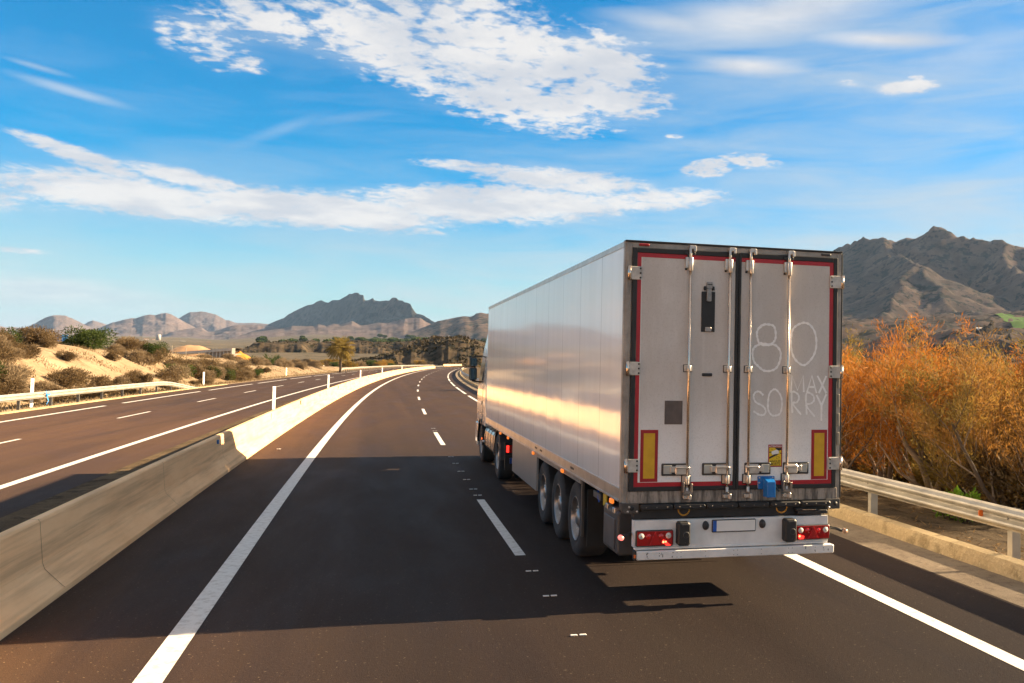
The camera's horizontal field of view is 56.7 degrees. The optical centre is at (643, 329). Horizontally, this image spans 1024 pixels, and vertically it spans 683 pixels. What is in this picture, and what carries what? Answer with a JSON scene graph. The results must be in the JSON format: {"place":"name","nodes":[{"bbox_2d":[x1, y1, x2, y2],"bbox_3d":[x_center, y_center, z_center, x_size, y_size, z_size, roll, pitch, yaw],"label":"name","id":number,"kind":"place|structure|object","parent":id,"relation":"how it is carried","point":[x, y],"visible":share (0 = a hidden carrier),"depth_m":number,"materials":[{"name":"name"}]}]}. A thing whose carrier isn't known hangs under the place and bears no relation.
{"place":"outdoors","nodes":[
{"label":"outdoors","id":0,"kind":"place"},
{"bbox_2d":[0,315,91,333],"bbox_3d":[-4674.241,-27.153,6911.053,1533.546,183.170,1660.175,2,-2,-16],"label":"hills","id":1,"kind":"structure","parent":0,"point":[58,322],"depth_m":6944.09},
{"bbox_2d":[85,320,105,329],"bbox_3d":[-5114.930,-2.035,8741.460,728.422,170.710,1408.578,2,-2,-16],"label":"hills","id":2,"kind":"structure","parent":0,"point":[92,324],"depth_m":8759.02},
{"bbox_2d":[96,313,194,336],"bbox_3d":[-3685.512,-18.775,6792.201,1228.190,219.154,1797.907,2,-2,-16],"label":"hills","id":3,"kind":"structure","parent":0,"point":[162,324],"depth_m":6572.21,"materials":[{"name":"stone"}]},
{"bbox_2d":[0,340,424,411],"bbox_3d":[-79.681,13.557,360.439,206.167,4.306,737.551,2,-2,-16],"label":"bank","id":4,"kind":"structure","parent":0,"point":[52,358],"depth_m":72.19,"materials":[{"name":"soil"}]},
{"bbox_2d":[0,334,13,348],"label":"shrub","id":5,"kind":"object","parent":4,"relation":"on","point":[3,341],"visible":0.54,"depth_m":57.09,"materials":[{"name":"brown plant"}]},
{"bbox_2d":[0,344,17,366],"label":"shrub","id":6,"kind":"object","parent":4,"relation":"on","point":[6,354],"visible":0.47,"depth_m":50.48,"materials":[{"name":"brown plant"}]},
{"bbox_2d":[0,342,18,359],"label":"shrub","id":7,"kind":"object","parent":4,"relation":"on","point":[6,350],"visible":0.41,"depth_m":55.80,"materials":[{"name":"brown plant"}]},
{"bbox_2d":[0,327,20,346],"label":"shrub","id":8,"kind":"object","parent":4,"relation":"on","point":[5,334],"visible":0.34,"depth_m":59.72,"materials":[{"name":"brown plant"}]},
{"bbox_2d":[0,378,24,394],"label":"shrub","id":9,"kind":"object","parent":4,"relation":"on","point":[3,391],"visible":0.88,"depth_m":47.40,"materials":[{"name":"brown plant"}]},
{"bbox_2d":[2,326,24,343],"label":"shrub","id":10,"kind":"object","parent":4,"relation":"on","point":[13,331],"visible":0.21,"depth_m":65.47,"materials":[{"name":"green plant"}]},
{"bbox_2d":[1,346,27,360],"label":"shrub","id":11,"kind":"object","parent":4,"relation":"on","point":[20,354],"visible":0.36,"depth_m":56.85,"materials":[{"name":"brown plant"}]},
{"bbox_2d":[0,364,29,394],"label":"shrub","id":12,"kind":"object","parent":4,"relation":"on","point":[11,373],"visible":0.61,"depth_m":47.91,"materials":[{"name":"brown plant"}]},
{"bbox_2d":[4,377,29,394],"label":"shrub","id":13,"kind":"object","parent":4,"relation":"on","point":[26,388],"visible":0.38,"depth_m":48.37,"materials":[{"name":"brown plant"}]},
{"bbox_2d":[1,360,35,385],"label":"shrub","id":14,"kind":"object","parent":4,"relation":"on","point":[22,368],"visible":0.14,"depth_m":50.12,"materials":[{"name":"brown plant"}]},
{"bbox_2d":[12,343,41,359],"bbox_3d":[-39.692,1.484,60.003,1.550,1.202,2.288,1,-2,-2],"label":"shrub","id":15,"kind":"object","parent":4,"relation":"on","point":[30,354],"visible":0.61,"depth_m":59.84,"materials":[{"name":"brown plant"}]},
{"bbox_2d":[13,342,41,350],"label":"shrub","id":16,"kind":"object","parent":4,"relation":"on","point":[29,346],"visible":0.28,"depth_m":60.35,"materials":[{"name":"brown plant"}]},
{"bbox_2d":[29,378,33,407],"bbox_3d":[-29.822,3.111,45.547,0.084,1.418,0.150,0,-3,31],"label":"marker post","id":17,"kind":"object","parent":4,"relation":"on","point":[31,389],"visible":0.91,"depth_m":45.51,"materials":[{"name":"white plastic"}]},
{"bbox_2d":[14,324,62,344],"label":"shrub","id":18,"kind":"object","parent":4,"relation":"on","point":[30,335],"visible":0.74,"depth_m":70.64,"materials":[{"name":"brown plant"}]},
{"bbox_2d":[28,379,63,391],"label":"shrub","id":19,"kind":"object","parent":4,"relation":"on","point":[39,385],"visible":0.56,"depth_m":53.56,"materials":[{"name":"brown plant"}]},
{"bbox_2d":[37,336,57,348],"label":"shrub","id":20,"kind":"object","parent":4,"relation":"on","point":[44,342],"visible":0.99,"depth_m":68.64,"materials":[{"name":"brown plant"}]},
{"bbox_2d":[54,349,81,361],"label":"shrub","id":21,"kind":"object","parent":4,"relation":"on","point":[68,356],"visible":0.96,"depth_m":66.13,"materials":[{"name":"brown plant"}]},
{"bbox_2d":[43,368,93,388],"bbox_3d":[-35.747,3.125,58.221,2.119,1.446,3.129,0,-2,21],"label":"shrub","id":22,"kind":"object","parent":4,"relation":"on","point":[73,379],"visible":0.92,"depth_m":57.86,"materials":[{"name":"brown plant"}]},
{"bbox_2d":[52,366,88,377],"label":"shrub","id":23,"kind":"object","parent":4,"relation":"on","point":[66,371],"visible":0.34,"depth_m":60.21,"materials":[{"name":"brown plant"}]},
{"bbox_2d":[64,385,97,399],"bbox_3d":[-33.416,3.796,55.646,1.821,0.985,1.811,1,-2,-1],"label":"shrub","id":24,"kind":"object","parent":4,"relation":"on","point":[87,394],"visible":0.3,"depth_m":55.43,"materials":[{"name":"brown plant"}]},
{"bbox_2d":[60,325,117,349],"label":"shrub","id":25,"kind":"object","parent":4,"relation":"on","point":[91,336],"visible":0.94,"depth_m":80.54,"materials":[{"name":"green plant"}]},
{"bbox_2d":[0,381,195,409],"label":"guardrail","id":26,"kind":"object","parent":4,"relation":"on","point":[34,395],"visible":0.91,"depth_m":50.60,"materials":[{"name":"metal"}]},
{"bbox_2d":[85,374,112,386],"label":"shrub","id":27,"kind":"object","parent":4,"relation":"on","point":[100,379],"visible":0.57,"depth_m":62.02,"materials":[{"name":"brown plant"}]},
{"bbox_2d":[102,349,123,360],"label":"shrub","id":28,"kind":"object","parent":4,"relation":"on","point":[111,355],"visible":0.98,"depth_m":76.10,"materials":[{"name":"brown plant"}]},
{"bbox_2d":[100,381,126,394],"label":"shrub","id":29,"kind":"object","parent":4,"relation":"on","point":[108,384],"visible":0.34,"depth_m":61.52,"materials":[{"name":"brown plant"}]},
{"bbox_2d":[107,343,126,350],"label":"shrub","id":30,"kind":"object","parent":4,"relation":"on","point":[117,346],"visible":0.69,"depth_m":81.63,"materials":[{"name":"brown plant"}]},
{"bbox_2d":[111,376,130,383],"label":"shrub","id":31,"kind":"object","parent":4,"relation":"on","point":[119,379],"visible":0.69,"depth_m":67.21,"materials":[{"name":"brown plant"}]},
{"bbox_2d":[113,337,141,350],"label":"shrub","id":32,"kind":"object","parent":4,"relation":"on","point":[130,344],"visible":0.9,"depth_m":87.25,"materials":[{"name":"brown plant"}]},
{"bbox_2d":[116,381,146,393],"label":"shrub","id":33,"kind":"object","parent":4,"relation":"on","point":[133,390],"visible":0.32,"depth_m":64.71,"materials":[{"name":"brown plant"}]},
{"bbox_2d":[125,370,153,383],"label":"shrub","id":34,"kind":"object","parent":4,"relation":"on","point":[134,378],"visible":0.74,"depth_m":70.52,"materials":[{"name":"brown plant"}]},
{"bbox_2d":[125,347,154,365],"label":"shrub","id":35,"kind":"object","parent":4,"relation":"on","point":[137,355],"visible":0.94,"depth_m":81.68,"materials":[{"name":"brown plant"}]},
{"bbox_2d":[146,353,159,364],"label":"shrub","id":36,"kind":"object","parent":4,"relation":"on","point":[155,357],"visible":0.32,"depth_m":84.08,"materials":[{"name":"brown plant"}]},
{"bbox_2d":[140,347,171,363],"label":"shrub","id":37,"kind":"object","parent":4,"relation":"on","point":[163,356],"visible":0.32,"depth_m":85.72,"materials":[{"name":"brown plant"}]},
{"bbox_2d":[143,341,169,354],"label":"shrub","id":38,"kind":"object","parent":4,"relation":"on","point":[151,348],"visible":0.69,"depth_m":90.62,"materials":[{"name":"green plant"}]},
{"bbox_2d":[155,369,177,379],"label":"shrub","id":39,"kind":"object","parent":4,"relation":"on","point":[163,373],"visible":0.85,"depth_m":80.27,"materials":[{"name":"brown plant"}]},
{"bbox_2d":[165,362,190,379],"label":"shrub","id":40,"kind":"object","parent":4,"relation":"on","point":[178,369],"visible":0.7,"depth_m":82.87,"materials":[{"name":"brown plant"}]},
{"bbox_2d":[160,363,196,376],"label":"shrub","id":41,"kind":"object","parent":4,"relation":"on","point":[192,371],"visible":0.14,"depth_m":85.23,"materials":[{"name":"brown plant"}]},
{"bbox_2d":[164,357,197,369],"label":"shrub","id":42,"kind":"object","parent":4,"relation":"on","point":[178,359],"visible":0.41,"depth_m":90.40,"materials":[{"name":"brown plant"}]},
{"bbox_2d":[170,345,223,358],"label":"earth heap","id":43,"kind":"object","parent":4,"relation":"on","point":[186,348],"visible":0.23,"depth_m":291.85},
{"bbox_2d":[189,365,207,377],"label":"shrub","id":44,"kind":"object","parent":4,"relation":"on","point":[199,370],"visible":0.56,"depth_m":91.92,"materials":[{"name":"brown plant"}]},
{"bbox_2d":[191,368,216,380],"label":"shrub","id":45,"kind":"object","parent":4,"relation":"on","point":[210,373],"visible":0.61,"depth_m":92.82,"materials":[{"name":"brown plant"}]},
{"bbox_2d":[197,357,221,366],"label":"shrub","id":46,"kind":"object","parent":4,"relation":"on","point":[213,362],"visible":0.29,"depth_m":99.57,"materials":[{"name":"brown plant"}]},
{"bbox_2d":[220,352,235,360],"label":"shrub","id":47,"kind":"object","parent":4,"relation":"on","point":[229,356],"visible":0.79,"depth_m":124.35,"materials":[{"name":"brown plant"}]},
{"bbox_2d":[224,369,236,380],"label":"shrub","id":48,"kind":"object","parent":4,"relation":"on","point":[230,373],"visible":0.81,"depth_m":100.00,"materials":[{"name":"green plant"}]},
{"bbox_2d":[235,351,250,360],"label":"earth heap","id":49,"kind":"object","parent":4,"relation":"on","point":[242,355],"visible":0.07,"depth_m":189.99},
{"bbox_2d":[238,358,251,366],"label":"shrub","id":50,"kind":"object","parent":4,"relation":"on","point":[245,363],"visible":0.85,"depth_m":120.77,"materials":[{"name":"brown plant"}]},
{"bbox_2d":[249,357,266,365],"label":"shrub","id":51,"kind":"object","parent":4,"relation":"on","point":[257,360],"visible":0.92,"depth_m":166.69,"materials":[{"name":"brown plant"}]},
{"bbox_2d":[263,353,282,364],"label":"shrub","id":52,"kind":"object","parent":4,"relation":"on","point":[272,359],"visible":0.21,"depth_m":189.61,"materials":[{"name":"green plant"}]},
{"bbox_2d":[295,362,307,369],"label":"shrub","id":53,"kind":"object","parent":4,"relation":"on","point":[301,365],"visible":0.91,"depth_m":165.48,"materials":[{"name":"brown plant"}]},
{"bbox_2d":[309,360,321,366],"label":"shrub","id":54,"kind":"object","parent":4,"relation":"on","point":[315,364],"visible":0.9,"depth_m":189.54,"materials":[{"name":"brown plant"}]},
{"bbox_2d":[326,336,355,371],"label":"tree","id":55,"kind":"object","parent":4,"relation":"on","point":[339,346],"visible":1,"depth_m":185.97,"materials":[{"name":"yellow plant"}]},
{"bbox_2d":[337,360,358,366],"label":"shrub","id":56,"kind":"object","parent":4,"relation":"on","point":[350,364],"visible":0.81,"depth_m":270.08,"materials":[{"name":"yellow plant"}]},
{"bbox_2d":[342,365,430,371],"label":"guardrail","id":57,"kind":"object","parent":4,"relation":"on","point":[370,367],"visible":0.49,"depth_m":274.79,"materials":[{"name":"metal"}]},
{"bbox_2d":[0,367,438,517],"bbox_3d":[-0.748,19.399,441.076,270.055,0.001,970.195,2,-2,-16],"label":"opposite road","id":58,"kind":"structure","parent":0,"point":[45,443],"depth_m":33.68,"materials":[{"name":"asphalt"}]},
{"bbox_2d":[0,384,226,414],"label":"kerb","id":59,"kind":"structure","parent":58,"relation":"on","point":[29,409],"depth_m":51.21,"materials":[{"name":"concrete"}]},
{"bbox_2d":[0,375,368,488],"bbox_3d":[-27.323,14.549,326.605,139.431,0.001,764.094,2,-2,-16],"label":"opposite edge marking","id":60,"kind":"object","parent":58,"relation":"on","point":[58,468],"visible":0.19,"depth_m":25.47,"materials":[{"name":"paint"}]},
{"bbox_2d":[1,368,390,421],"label":"opposite shoulder marking","id":61,"kind":"object","parent":58,"relation":"on","point":[127,402],"visible":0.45,"depth_m":47.42,"materials":[{"name":"paint"}]},
{"bbox_2d":[162,325,278,339],"bbox_3d":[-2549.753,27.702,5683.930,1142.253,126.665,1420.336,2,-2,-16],"label":"hills","id":62,"kind":"structure","parent":0,"point":[227,332],"depth_m":5608.74,"materials":[{"name":"stone"}]},
{"bbox_2d":[179,311,267,331],"bbox_3d":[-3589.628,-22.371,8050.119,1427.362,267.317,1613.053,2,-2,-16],"label":"hills","id":63,"kind":"structure","parent":0,"point":[208,322],"depth_m":7993.78,"materials":[{"name":"stone"}]},
{"bbox_2d":[0,367,447,532],"bbox_3d":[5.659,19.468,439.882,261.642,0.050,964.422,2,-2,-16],"label":"median soil","id":64,"kind":"structure","parent":0,"point":[13,519],"depth_m":19.05,"materials":[{"name":"soil"}]},
{"bbox_2d":[272,386,275,409],"bbox_3d":[-18.857,3.516,47.652,0.084,1.176,0.170,0,-3,31],"label":"marker post","id":65,"kind":"object","parent":64,"relation":"on","point":[273,395],"visible":0.98,"depth_m":47.61,"materials":[{"name":"white plastic"}]},
{"bbox_2d":[235,340,415,353],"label":"trees","id":66,"kind":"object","parent":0,"point":[289,346],"depth_m":685.48,"materials":[{"name":"plant"}]},
{"bbox_2d":[229,318,429,338],"bbox_3d":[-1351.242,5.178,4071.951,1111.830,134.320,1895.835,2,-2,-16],"label":"foothills","id":67,"kind":"structure","parent":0,"point":[403,328],"depth_m":4029.27,"materials":[{"name":"stone"}]},
{"bbox_2d":[266,293,434,328],"bbox_3d":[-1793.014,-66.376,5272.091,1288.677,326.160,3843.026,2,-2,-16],"label":"mountain","id":68,"kind":"structure","parent":0,"point":[358,308],"depth_m":5482.01,"materials":[{"name":"stone"}]},
{"bbox_2d":[355,337,485,366],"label":"trees","id":69,"kind":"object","parent":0,"point":[440,355],"depth_m":447.76,"materials":[{"name":"plant"}]},
{"bbox_2d":[408,313,488,339],"bbox_3d":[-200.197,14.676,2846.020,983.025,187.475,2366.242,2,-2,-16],"label":"hills","id":70,"kind":"structure","parent":0,"point":[475,326],"depth_m":3256.14,"materials":[{"name":"stone"}]},
{"bbox_2d":[0,367,1023,682],"bbox_3d":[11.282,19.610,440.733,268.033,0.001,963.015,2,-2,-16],"label":"road","id":71,"kind":"structure","parent":0,"point":[380,551],"depth_m":10.47,"materials":[{"name":"asphalt"}]},
{"bbox_2d":[0,366,434,639],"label":"concrete barrier","id":72,"kind":"object","parent":71,"relation":"on","point":[47,558],"visible":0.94,"depth_m":12.90,"materials":[{"name":"beige concrete"}]},
{"bbox_2d":[132,367,453,682],"bbox_3d":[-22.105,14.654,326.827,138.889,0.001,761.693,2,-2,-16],"label":"edge marking","id":73,"kind":"object","parent":71,"relation":"on","point":[160,664],"visible":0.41,"depth_m":10.64,"materials":[{"name":"paint"}]},
{"bbox_2d":[417,375,524,554],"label":"lane marking","id":74,"kind":"object","parent":71,"relation":"on","point":[515,548],"visible":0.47,"depth_m":15.12,"materials":[{"name":"paint"}]},
{"bbox_2d":[469,240,847,560],"bbox_3d":[-1.216,1.319,18.472,3.000,4.005,16.879,2,-2,-16],"label":"semi truck","id":75,"kind":"object","parent":71,"relation":"on","point":[637,400],"visible":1,"depth_m":10.62,"materials":[{"name":"metal"}]},
{"bbox_2d":[447,369,1023,670],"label":"shoulder marking","id":76,"kind":"object","parent":71,"relation":"on","point":[1011,659],"visible":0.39,"depth_m":10.07,"materials":[{"name":"paint"}]},
{"bbox_2d":[0,0,1023,327],"label":"sky","id":77,"kind":"structure","parent":0,"point":[237,161],"materials":[{"name":"blue"}]},
{"bbox_2d":[12,333,1021,606],"bbox_3d":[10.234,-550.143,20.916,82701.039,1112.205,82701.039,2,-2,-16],"label":"ground","id":78,"kind":"structure","parent":0,"point":[206,343],"depth_m":1540.18,"materials":[{"name":"soil"}]},
{"bbox_2d":[173,348,241,357],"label":"bridge","id":79,"kind":"structure","parent":78,"relation":"on","point":[216,353],"depth_m":193.20,"materials":[{"name":"concrete"}]},
{"bbox_2d":[25,322,1022,375],"bbox_3d":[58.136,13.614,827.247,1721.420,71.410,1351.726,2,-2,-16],"label":"scrub","id":80,"kind":"object","parent":78,"relation":"on","point":[402,351],"visible":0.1,"depth_m":464.40,"materials":[{"name":"green plant"}]},
{"bbox_2d":[456,370,1023,606],"bbox_3d":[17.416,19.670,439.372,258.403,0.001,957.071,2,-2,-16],"label":"road shoulder","id":81,"kind":"object","parent":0,"point":[995,584],"visible":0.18,"depth_m":12.86},
{"bbox_2d":[460,368,1023,582],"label":"kerb","id":82,"kind":"structure","parent":81,"relation":"on","point":[995,562],"depth_m":13.62,"materials":[{"name":"concrete"}]},
{"bbox_2d":[461,368,1023,560],"bbox_3d":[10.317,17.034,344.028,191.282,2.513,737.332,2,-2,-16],"label":"verge","id":83,"kind":"structure","parent":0,"point":[858,500],"depth_m":15.84,"materials":[{"name":"soil"}]},
{"bbox_2d":[461,367,1023,559],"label":"guardrail","id":84,"kind":"object","parent":83,"relation":"on","point":[1010,520],"visible":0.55,"depth_m":13.87,"materials":[{"name":"metal"}]},
{"bbox_2d":[841,437,906,479],"bbox_3d":[5.745,3.192,22.924,2.511,1.460,1.701,2,-2,-17],"label":"shrub","id":85,"kind":"object","parent":83,"relation":"on","point":[855,466],"visible":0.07,"depth_m":22.54,"materials":[{"name":"brown plant"}]},
{"bbox_2d":[841,425,928,485],"bbox_3d":[5.907,3.053,22.415,2.441,1.752,2.811,1,-2,-7],"label":"shrub","id":86,"kind":"object","parent":83,"relation":"on","point":[897,477],"visible":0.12,"depth_m":21.66,"materials":[{"name":"brown plant"}]},
{"bbox_2d":[841,318,945,464],"bbox_3d":[3.994,1.669,21.392,5.142,4.018,5.915,2,-2,-16],"label":"feathery tree","id":87,"kind":"object","parent":83,"relation":"on","point":[842,405],"visible":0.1,"depth_m":20.64,"materials":[{"name":"orange plant"}]},
{"bbox_2d":[842,339,947,375],"bbox_3d":[7.570,2.424,31.300,5.187,4.870,5.759,1,-2,4],"label":"feathery tree","id":88,"kind":"object","parent":83,"relation":"on","point":[882,352],"visible":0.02,"depth_m":32.68,"materials":[{"name":"orange plant"}]},
{"bbox_2d":[841,348,949,436],"bbox_3d":[5.088,2.124,24.391,5.009,3.767,4.636,3,-3,-35],"label":"feathery tree","id":89,"kind":"object","parent":83,"relation":"on","point":[872,372],"visible":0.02,"depth_m":23.42,"materials":[{"name":"orange plant"}]},
{"bbox_2d":[841,301,979,493],"bbox_3d":[4.756,1.517,19.746,4.743,4.452,5.266,0,-2,26],"label":"feathery tree","id":90,"kind":"object","parent":83,"relation":"on","point":[880,471],"visible":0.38,"depth_m":19.50,"materials":[{"name":"orange plant"}]},
{"bbox_2d":[842,315,1016,481],"bbox_3d":[6.641,1.772,23.403,5.723,4.528,6.426,0,-2,21],"label":"feathery tree","id":91,"kind":"object","parent":83,"relation":"on","point":[853,335],"visible":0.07,"depth_m":23.89,"materials":[{"name":"orange plant"}]},
{"bbox_2d":[840,485,1023,559],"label":"leaf litter","id":92,"kind":"object","parent":83,"relation":"on","point":[915,508],"visible":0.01,"depth_m":15.23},
{"bbox_2d":[842,316,1023,490],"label":"feathery tree","id":93,"kind":"object","parent":83,"relation":"on","point":[902,458],"visible":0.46,"depth_m":18.58,"materials":[{"name":"orange plant"}]},
{"bbox_2d":[857,342,1023,497],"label":"feathery tree","id":94,"kind":"object","parent":83,"relation":"on","point":[942,475],"visible":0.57,"depth_m":17.65,"materials":[{"name":"orange plant"}]},
{"bbox_2d":[909,446,977,492],"bbox_3d":[6.564,3.114,20.292,1.702,1.221,1.959,3,-3,-44],"label":"shrub","id":95,"kind":"object","parent":83,"relation":"on","point":[918,479],"visible":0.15,"depth_m":20.22,"materials":[{"name":"brown plant"}]},
{"bbox_2d":[932,488,959,521],"bbox_3d":[5.431,3.145,16.639,0.651,0.639,0.694,2,-2,-16],"label":"shrub","id":96,"kind":"object","parent":83,"relation":"on","point":[941,514],"visible":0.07,"depth_m":16.58,"materials":[{"name":"green plant"}]},
{"bbox_2d":[875,318,1023,508],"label":"feathery tree","id":97,"kind":"object","parent":83,"relation":"on","point":[982,386],"visible":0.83,"depth_m":16.98,"materials":[{"name":"orange plant"}]},
{"bbox_2d":[890,327,1023,467],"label":"feathery tree","id":98,"kind":"object","parent":83,"relation":"on","point":[940,384],"visible":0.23,"depth_m":18.79,"materials":[{"name":"orange plant"}]},
{"bbox_2d":[901,342,1023,423],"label":"feathery tree","id":99,"kind":"object","parent":83,"relation":"on","point":[976,386],"visible":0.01,"depth_m":28.74,"materials":[{"name":"orange plant"}]},
{"bbox_2d":[947,484,980,523],"bbox_3d":[5.449,3.018,15.823,0.683,0.744,0.636,-1,-3,38],"label":"shrub","id":100,"kind":"object","parent":83,"relation":"on","point":[957,490],"visible":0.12,"depth_m":15.82,"materials":[{"name":"green plant"}]},
{"bbox_2d":[925,340,1023,438],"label":"feathery tree","id":101,"kind":"object","parent":83,"relation":"on","point":[964,385],"visible":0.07,"depth_m":24.52,"materials":[{"name":"orange plant"}]},
{"bbox_2d":[948,435,1023,509],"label":"shrub","id":102,"kind":"object","parent":83,"relation":"on","point":[1000,473],"visible":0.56,"depth_m":17.02,"materials":[{"name":"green plant"}]},
{"bbox_2d":[977,452,1023,508],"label":"shrub","id":103,"kind":"object","parent":83,"relation":"on","point":[995,487],"visible":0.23,"depth_m":17.03,"materials":[{"name":"brown plant"}]},
{"bbox_2d":[987,437,1023,508],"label":"shrub","id":104,"kind":"object","parent":83,"relation":"on","point":[1017,484],"visible":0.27,"depth_m":16.88,"materials":[{"name":"brown plant"}]},
{"bbox_2d":[833,226,1023,359],"bbox_3d":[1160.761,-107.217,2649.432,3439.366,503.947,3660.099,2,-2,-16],"label":"mountain","id":105,"kind":"structure","parent":0,"point":[941,274],"depth_m":2512.78,"materials":[{"name":"stone"}]},
{"bbox_2d":[855,355,1023,381],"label":"hills","id":106,"kind":"structure","parent":0,"point":[1014,359],"depth_m":224.05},
{"bbox_2d":[951,321,1023,354],"bbox_3d":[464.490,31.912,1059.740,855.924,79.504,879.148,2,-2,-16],"label":"hills","id":107,"kind":"structure","parent":0,"point":[988,328],"depth_m":916.29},
{"bbox_2d":[994,313,1023,328],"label":"field","id":108,"kind":"structure","parent":0,"point":[1015,323],"depth_m":1191.91,"materials":[{"name":"green plant"}]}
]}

